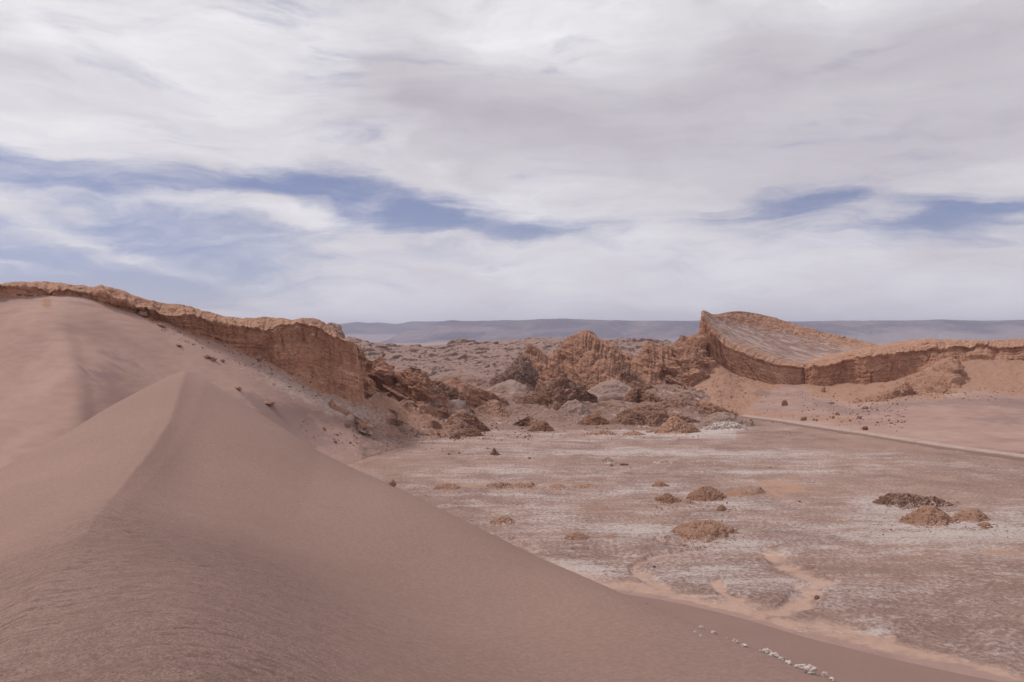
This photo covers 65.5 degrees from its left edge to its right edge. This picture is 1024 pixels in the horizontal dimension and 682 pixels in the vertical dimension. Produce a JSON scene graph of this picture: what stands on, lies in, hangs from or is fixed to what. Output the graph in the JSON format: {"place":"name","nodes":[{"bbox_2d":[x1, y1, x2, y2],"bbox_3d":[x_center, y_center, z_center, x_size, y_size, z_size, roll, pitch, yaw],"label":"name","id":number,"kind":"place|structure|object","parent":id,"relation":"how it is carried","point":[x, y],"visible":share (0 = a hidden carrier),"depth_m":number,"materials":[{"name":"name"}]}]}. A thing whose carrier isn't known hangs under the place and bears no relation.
{"place":"outdoors","nodes":[
{"label":"outdoors","id":0,"kind":"place"},
{"bbox_2d":[0,281,364,400],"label":"layered cliff","id":1,"kind":"structure","parent":0,"point":[324,354],"depth_m":220.35,"materials":[{"name":"brown stone"}]},
{"bbox_2d":[358,346,375,398],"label":"rock hill","id":2,"kind":"structure","parent":1,"relation":"on","point":[369,384],"depth_m":266.41,"materials":[{"name":"brown stone"}]},
{"bbox_2d":[0,295,462,468],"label":"sand slope","id":3,"kind":"structure","parent":0,"point":[68,363],"depth_m":181.59,"materials":[{"name":"beige sand"}]},
{"bbox_2d":[136,311,147,315],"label":"boulder","id":4,"kind":"object","parent":3,"relation":"on","point":[140,313],"visible":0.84,"depth_m":200.16,"materials":[{"name":"orange stone"}]},
{"bbox_2d":[264,401,274,404],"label":"boulder","id":5,"kind":"object","parent":3,"relation":"on","point":[269,402],"visible":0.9,"depth_m":196.15,"materials":[{"name":"orange stone"}]},
{"bbox_2d":[328,399,372,434],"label":"rock hill","id":6,"kind":"structure","parent":3,"relation":"on","point":[345,412],"depth_m":220.58,"materials":[{"name":"brown stone"}]},
{"bbox_2d":[370,392,384,398],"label":"rock hill","id":7,"kind":"structure","parent":3,"relation":"on","point":[377,393],"depth_m":257.02,"materials":[{"name":"brown stone"}]},
{"bbox_2d":[385,408,397,418],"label":"rock hill","id":8,"kind":"structure","parent":3,"relation":"on","point":[395,413],"depth_m":250.69,"materials":[{"name":"brown stone"}]},
{"bbox_2d":[385,418,411,430],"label":"rock hill","id":9,"kind":"structure","parent":3,"relation":"on","point":[402,426],"depth_m":241.85,"materials":[{"name":"brown stone"}]},
{"bbox_2d":[400,400,419,413],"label":"rock hill","id":10,"kind":"structure","parent":3,"relation":"on","point":[404,404],"depth_m":281.24,"materials":[{"name":"brown stone"}]},
{"bbox_2d":[395,426,430,438],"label":"rock hill","id":11,"kind":"structure","parent":3,"relation":"on","point":[413,432],"depth_m":240.54,"materials":[{"name":"brown stone"}]},
{"bbox_2d":[380,367,450,415],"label":"rock hill","id":12,"kind":"structure","parent":3,"relation":"on","point":[412,384],"depth_m":293.38,"materials":[{"name":"brown stone"}]},
{"bbox_2d":[410,420,441,429],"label":"rock hill","id":13,"kind":"structure","parent":3,"relation":"on","point":[434,424],"depth_m":250.76,"materials":[{"name":"brown stone"}]},
{"bbox_2d":[425,391,449,405],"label":"rock hill","id":14,"kind":"structure","parent":3,"relation":"on","point":[437,392],"depth_m":296.86,"materials":[{"name":"brown stone"}]},
{"bbox_2d":[430,379,465,413],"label":"rock hill","id":15,"kind":"structure","parent":3,"relation":"on","point":[451,392],"depth_m":299.97,"materials":[{"name":"brown stone"}]},
{"bbox_2d":[340,321,442,341],"bbox_3d":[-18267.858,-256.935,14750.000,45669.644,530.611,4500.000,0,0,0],"label":"mountains","id":16,"kind":"structure","parent":0,"point":[376,332],"depth_m":14819.50,"materials":[{"name":"grey stone"}]},
{"bbox_2d":[0,371,997,681],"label":"sand dune","id":17,"kind":"structure","parent":0,"point":[184,527],"depth_m":13.69,"materials":[{"name":"brown sand"}]},
{"bbox_2d":[389,480,395,486],"bbox_3d":[-4.335,5.147,28.881,0.283,0.277,0.250,0,0,0],"label":"boulder","id":18,"kind":"object","parent":17,"relation":"on","point":[392,483],"visible":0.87,"depth_m":28.81,"materials":[{"name":"brown stone"}]},
{"bbox_2d":[762,648,771,653],"bbox_3d":[3.477,4.217,10.829,0.155,0.075,0.082,0,0,0],"label":"salt lump","id":19,"kind":"object","parent":17,"relation":"on","point":[767,651],"visible":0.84,"depth_m":10.81,"materials":[{"name":"white stone"}]},
{"bbox_2d":[768,652,779,656],"bbox_3d":[3.475,4.174,10.601,0.168,0.057,0.091,0,0,0],"label":"rock","id":20,"kind":"object","parent":17,"relation":"on","point":[773,654],"visible":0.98,"depth_m":10.58,"materials":[{"name":"white stone"}]},
{"bbox_2d":[794,664,806,669],"bbox_3d":[3.553,4.012,9.831,0.182,0.065,0.108,0,0,0],"label":"salt lump","id":21,"kind":"object","parent":17,"relation":"on","point":[799,666],"visible":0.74,"depth_m":9.80,"materials":[{"name":"white stone"}]},
{"bbox_2d":[803,664,817,675],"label":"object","id":22,"kind":"object","parent":17,"relation":"on","point":[810,669],"visible":0.98,"depth_m":9.50,"materials":[{"name":"white stone"}]},
{"bbox_2d":[346,336,677,378],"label":"badland hills","id":23,"kind":"structure","parent":0,"point":[480,359],"depth_m":694.99,"materials":[{"name":"brown stone"}]},
{"bbox_2d":[0,0,1023,323],"label":"sky","id":24,"kind":"structure","parent":0,"point":[335,161],"materials":[{"name":"white"}]},
{"bbox_2d":[429,374,788,434],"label":"valley floor","id":25,"kind":"structure","parent":0,"point":[610,409],"depth_m":303.90,"materials":[{"name":"sand"}]},
{"bbox_2d":[327,322,368,359],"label":"rock hill","id":26,"kind":"structure","parent":25,"relation":"on","point":[336,327],"depth_m":309.44,"materials":[{"name":"brown stone"}]},
{"bbox_2d":[362,349,398,400],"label":"rock hill","id":27,"kind":"structure","parent":25,"relation":"on","point":[379,370],"depth_m":296.98,"materials":[{"name":"brown stone"}]},
{"bbox_2d":[432,403,451,419],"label":"rock hill","id":28,"kind":"structure","parent":25,"relation":"on","point":[445,410],"depth_m":290.88,"materials":[{"name":"brown stone"}]},
{"bbox_2d":[442,409,490,431],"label":"rock hill","id":29,"kind":"structure","parent":25,"relation":"on","point":[464,418],"depth_m":261.52,"materials":[{"name":"brown stone"}]},
{"bbox_2d":[456,428,483,436],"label":"rock hill","id":30,"kind":"structure","parent":25,"relation":"on","point":[472,431],"depth_m":251.36,"materials":[{"name":"brown stone"}]},
{"bbox_2d":[443,376,509,411],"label":"rock hill","id":31,"kind":"structure","parent":25,"relation":"on","point":[475,397],"depth_m":314.34,"materials":[{"name":"brown stone"}]},
{"bbox_2d":[476,400,513,418],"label":"rock hill","id":32,"kind":"structure","parent":25,"relation":"on","point":[497,409],"depth_m":299.45,"materials":[{"name":"brown stone"}]},
{"bbox_2d":[487,379,532,393],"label":"rock hill","id":33,"kind":"structure","parent":25,"relation":"on","point":[510,386],"depth_m":352.76,"materials":[{"name":"grey stone"}]},
{"bbox_2d":[488,353,538,390],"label":"rock hill","id":34,"kind":"structure","parent":25,"relation":"on","point":[521,369],"depth_m":367.05,"materials":[{"name":"brown stone"}]},
{"bbox_2d":[512,416,538,427],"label":"rock hill","id":35,"kind":"structure","parent":25,"relation":"on","point":[529,421],"depth_m":276.10,"materials":[{"name":"brown stone"}]},
{"bbox_2d":[523,343,552,375],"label":"rock hill","id":36,"kind":"structure","parent":25,"relation":"on","point":[541,361],"depth_m":380.37,"materials":[{"name":"brown stone"}]},
{"bbox_2d":[527,421,554,431],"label":"rock hill","id":37,"kind":"structure","parent":25,"relation":"on","point":[539,427],"depth_m":263.79,"materials":[{"name":"brown stone"}]},
{"bbox_2d":[535,362,565,389],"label":"rock hill","id":38,"kind":"structure","parent":25,"relation":"on","point":[554,370],"depth_m":356.54,"materials":[{"name":"brown stone"}]},
{"bbox_2d":[565,366,582,386],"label":"rock hill","id":39,"kind":"structure","parent":25,"relation":"on","point":[571,373],"depth_m":358.15,"materials":[{"name":"brown stone"}]},
{"bbox_2d":[558,399,592,417],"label":"rock hill","id":40,"kind":"structure","parent":25,"relation":"on","point":[573,408],"depth_m":296.72,"materials":[{"name":"grey stone"}]},
{"bbox_2d":[143,311,1013,605],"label":"rubble","id":41,"kind":"object","parent":25,"relation":"on","point":[635,437],"visible":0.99,"depth_m":249.69,"materials":[{"name":"brown stone"}]},
{"bbox_2d":[574,351,600,380],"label":"rock hill","id":42,"kind":"structure","parent":25,"relation":"on","point":[586,363],"depth_m":374.36,"materials":[{"name":"brown stone"}]},
{"bbox_2d":[548,330,636,374],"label":"rock hill","id":43,"kind":"structure","parent":25,"relation":"on","point":[572,350],"depth_m":396.96,"materials":[{"name":"brown stone"}]},
{"bbox_2d":[575,413,609,425],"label":"rock hill","id":44,"kind":"structure","parent":25,"relation":"on","point":[600,419],"depth_m":280.45,"materials":[{"name":"brown stone"}]},
{"bbox_2d":[583,359,625,389],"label":"rock hill","id":45,"kind":"structure","parent":25,"relation":"on","point":[601,370],"depth_m":362.22,"materials":[{"name":"brown stone"}]},
{"bbox_2d":[587,379,632,401],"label":"rock hill","id":46,"kind":"structure","parent":25,"relation":"on","point":[614,389],"depth_m":342.87,"materials":[{"name":"grey stone"}]},
{"bbox_2d":[622,431,645,435],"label":"rock hill","id":47,"kind":"structure","parent":25,"relation":"on","point":[633,433],"depth_m":252.86,"materials":[{"name":"orange stone"}]},
{"bbox_2d":[614,362,656,389],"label":"rock hill","id":48,"kind":"structure","parent":25,"relation":"on","point":[631,378],"depth_m":364.31,"materials":[{"name":"brown stone"}]},
{"bbox_2d":[622,387,662,402],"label":"rock hill","id":49,"kind":"structure","parent":25,"relation":"on","point":[637,395],"depth_m":326.32,"materials":[{"name":"brown stone"}]},
{"bbox_2d":[631,341,674,384],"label":"rock hill","id":50,"kind":"structure","parent":25,"relation":"on","point":[645,364],"depth_m":388.97,"materials":[{"name":"brown stone"}]},
{"bbox_2d":[609,404,699,427],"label":"rock hill","id":51,"kind":"structure","parent":25,"relation":"on","point":[630,415],"depth_m":281.71,"materials":[{"name":"brown stone"}]},
{"bbox_2d":[645,416,700,433],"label":"rock hill","id":52,"kind":"structure","parent":25,"relation":"on","point":[675,423],"depth_m":260.47,"materials":[{"name":"brown stone"}]},
{"bbox_2d":[654,398,700,412],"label":"rock hill","id":53,"kind":"structure","parent":25,"relation":"on","point":[679,403],"depth_m":306.61,"materials":[{"name":"brown stone"}]},
{"bbox_2d":[695,400,739,416],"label":"rock hill","id":54,"kind":"structure","parent":25,"relation":"on","point":[710,409],"depth_m":307.06,"materials":[{"name":"brown stone"}]},
{"bbox_2d":[702,421,748,430],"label":"rock hill","id":55,"kind":"structure","parent":25,"relation":"on","point":[727,426],"depth_m":268.70,"materials":[{"name":"grey stone"}]},
{"bbox_2d":[698,412,761,426],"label":"rock hill","id":56,"kind":"structure","parent":25,"relation":"on","point":[718,417],"depth_m":280.08,"materials":[{"name":"brown stone"}]},
{"bbox_2d":[348,342,1023,681],"bbox_3d":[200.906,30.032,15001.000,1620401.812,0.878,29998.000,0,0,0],"label":"salt flat","id":57,"kind":"structure","parent":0,"point":[955,622],"depth_m":130.25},
{"bbox_2d":[432,483,463,490],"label":"clay mound","id":58,"kind":"object","parent":57,"relation":"on","point":[445,486],"visible":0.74,"depth_m":160.84,"materials":[{"name":"brown soil"}]},
{"bbox_2d":[450,432,459,438],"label":"boulder","id":59,"kind":"object","parent":57,"relation":"on","point":[454,435],"visible":0.81,"depth_m":244.63,"materials":[{"name":"brown stone"}]},
{"bbox_2d":[490,448,500,454],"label":"clay mound","id":60,"kind":"object","parent":57,"relation":"on","point":[494,452],"visible":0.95,"depth_m":208.65,"materials":[{"name":"brown soil"}]},
{"bbox_2d":[489,515,514,524],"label":"clay mound","id":61,"kind":"object","parent":57,"relation":"on","point":[502,520],"visible":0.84,"depth_m":131.65,"materials":[{"name":"brown soil"}]},
{"bbox_2d":[486,481,539,488],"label":"clay mound","id":62,"kind":"object","parent":57,"relation":"on","point":[502,485],"visible":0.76,"depth_m":164.01,"materials":[{"name":"brown soil"}]},
{"bbox_2d":[516,376,597,410],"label":"rock hill","id":63,"kind":"structure","parent":57,"relation":"on","point":[556,393],"depth_m":318.40,"materials":[{"name":"brown stone"}]},
{"bbox_2d":[549,484,565,488],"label":"clay mound","id":64,"kind":"object","parent":57,"relation":"on","point":[555,486],"visible":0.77,"depth_m":162.87,"materials":[{"name":"brown soil"}]},
{"bbox_2d":[564,532,589,540],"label":"clay mound","id":65,"kind":"object","parent":57,"relation":"on","point":[572,536],"visible":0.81,"depth_m":120.21,"materials":[{"name":"brown soil"}]},
{"bbox_2d":[568,483,596,488],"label":"clay mound","id":66,"kind":"object","parent":57,"relation":"on","point":[585,486],"visible":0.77,"depth_m":163.54,"materials":[{"name":"brown soil"}]},
{"bbox_2d":[583,430,618,435],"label":"rock hill","id":67,"kind":"structure","parent":57,"relation":"on","point":[604,433],"depth_m":252.83,"materials":[{"name":"orange stone"}]},
{"bbox_2d":[596,506,608,509],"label":"clay mound","id":68,"kind":"object","parent":57,"relation":"on","point":[602,508],"visible":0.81,"depth_m":141.61,"materials":[{"name":"brown soil"}]},
{"bbox_2d":[602,457,614,463],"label":"clay mound","id":69,"kind":"object","parent":57,"relation":"on","point":[607,460],"visible":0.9,"depth_m":197.49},
{"bbox_2d":[603,535,615,538],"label":"clay mound","id":70,"kind":"object","parent":57,"relation":"on","point":[611,536],"visible":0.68,"depth_m":121.45,"materials":[{"name":"brown soil"}]},
{"bbox_2d":[652,481,668,486],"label":"clay mound","id":71,"kind":"object","parent":57,"relation":"on","point":[659,484],"visible":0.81,"depth_m":163.69,"materials":[{"name":"brown soil"}]},
{"bbox_2d":[650,460,675,463],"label":"clay mound","id":72,"kind":"object","parent":57,"relation":"on","point":[663,461],"visible":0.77,"depth_m":195.72,"materials":[{"name":"brown soil"}]},
{"bbox_2d":[654,493,680,504],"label":"clay mound","id":73,"kind":"object","parent":57,"relation":"on","point":[668,498],"visible":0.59,"depth_m":148.24,"materials":[{"name":"brown soil"}]},
{"bbox_2d":[679,499,694,504],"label":"clay mound","id":74,"kind":"object","parent":57,"relation":"on","point":[686,501],"visible":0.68,"depth_m":147.42,"materials":[{"name":"brown soil"}]},
{"bbox_2d":[671,520,738,541],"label":"clay mound","id":75,"kind":"object","parent":57,"relation":"on","point":[700,529],"visible":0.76,"depth_m":122.89,"materials":[{"name":"brown soil"}]},
{"bbox_2d":[686,485,726,502],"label":"clay mound","id":76,"kind":"object","parent":57,"relation":"on","point":[708,494],"visible":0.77,"depth_m":151.80,"materials":[{"name":"brown soil"}]},
{"bbox_2d":[716,505,725,511],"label":"clay mound","id":77,"kind":"object","parent":57,"relation":"on","point":[720,508],"visible":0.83,"depth_m":141.37,"materials":[{"name":"brown soil"}]},
{"bbox_2d":[725,489,755,496],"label":"clay mound","id":78,"kind":"object","parent":57,"relation":"on","point":[738,493],"visible":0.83,"depth_m":155.15,"materials":[{"name":"brown soil"}]},
{"bbox_2d":[752,486,765,494],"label":"clay mound","id":79,"kind":"object","parent":57,"relation":"on","point":[759,490],"visible":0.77,"depth_m":157.17,"materials":[{"name":"brown soil"}]},
{"bbox_2d":[872,492,958,509],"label":"clay mound","id":80,"kind":"object","parent":57,"relation":"on","point":[908,500],"visible":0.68,"depth_m":146.08,"materials":[{"name":"brown soil"}]},
{"bbox_2d":[899,505,959,526],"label":"clay mound","id":81,"kind":"object","parent":57,"relation":"on","point":[924,518],"visible":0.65,"depth_m":131.13,"materials":[{"name":"brown soil"}]},
{"bbox_2d":[953,508,990,522],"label":"clay mound","id":82,"kind":"object","parent":57,"relation":"on","point":[972,515],"visible":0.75,"depth_m":133.51,"materials":[{"name":"brown soil"}]},
{"bbox_2d":[972,522,996,528],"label":"clay mound","id":83,"kind":"object","parent":57,"relation":"on","point":[983,525],"visible":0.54,"depth_m":128.60,"materials":[{"name":"brown soil"}]},
{"bbox_2d":[662,334,716,386],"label":"rock hill","id":84,"kind":"structure","parent":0,"point":[689,351],"depth_m":386.55,"materials":[{"name":"brown stone"}]},
{"bbox_2d":[380,318,1023,342],"bbox_3d":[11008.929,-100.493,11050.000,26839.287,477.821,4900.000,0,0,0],"label":"mountains","id":85,"kind":"structure","parent":0,"point":[870,331],"depth_m":11359.55,"materials":[{"name":"grey stone"}]},
{"bbox_2d":[698,310,879,384],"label":"amphitheatre rock","id":86,"kind":"object","parent":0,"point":[764,348],"visible":0.94,"depth_m":418.47,"materials":[{"name":"brown stone"}]},
{"bbox_2d":[694,358,1023,453],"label":"sand slope","id":87,"kind":"structure","parent":0,"point":[975,421],"depth_m":322.19,"materials":[{"name":"brown sand"}]},
{"bbox_2d":[781,400,787,405],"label":"boulder","id":88,"kind":"object","parent":87,"relation":"on","point":[784,402],"visible":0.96,"depth_m":336.05,"materials":[{"name":"brown stone"}]},
{"bbox_2d":[852,384,914,403],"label":"rock hill","id":89,"kind":"structure","parent":87,"relation":"on","point":[901,390],"depth_m":339.62,"materials":[{"name":"orange stone"}]},
{"bbox_2d":[880,356,969,399],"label":"rock hill","id":90,"kind":"structure","parent":87,"relation":"on","point":[941,376],"depth_m":353.17,"materials":[{"name":"orange stone"}]},
{"bbox_2d":[740,414,1023,461],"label":"road","id":91,"kind":"structure","parent":0,"point":[994,453],"depth_m":237.43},
{"bbox_2d":[803,338,1023,385],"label":"layered cliff","id":92,"kind":"structure","parent":0,"point":[888,362],"depth_m":384.35,"materials":[{"name":"brown stone"}]}
]}

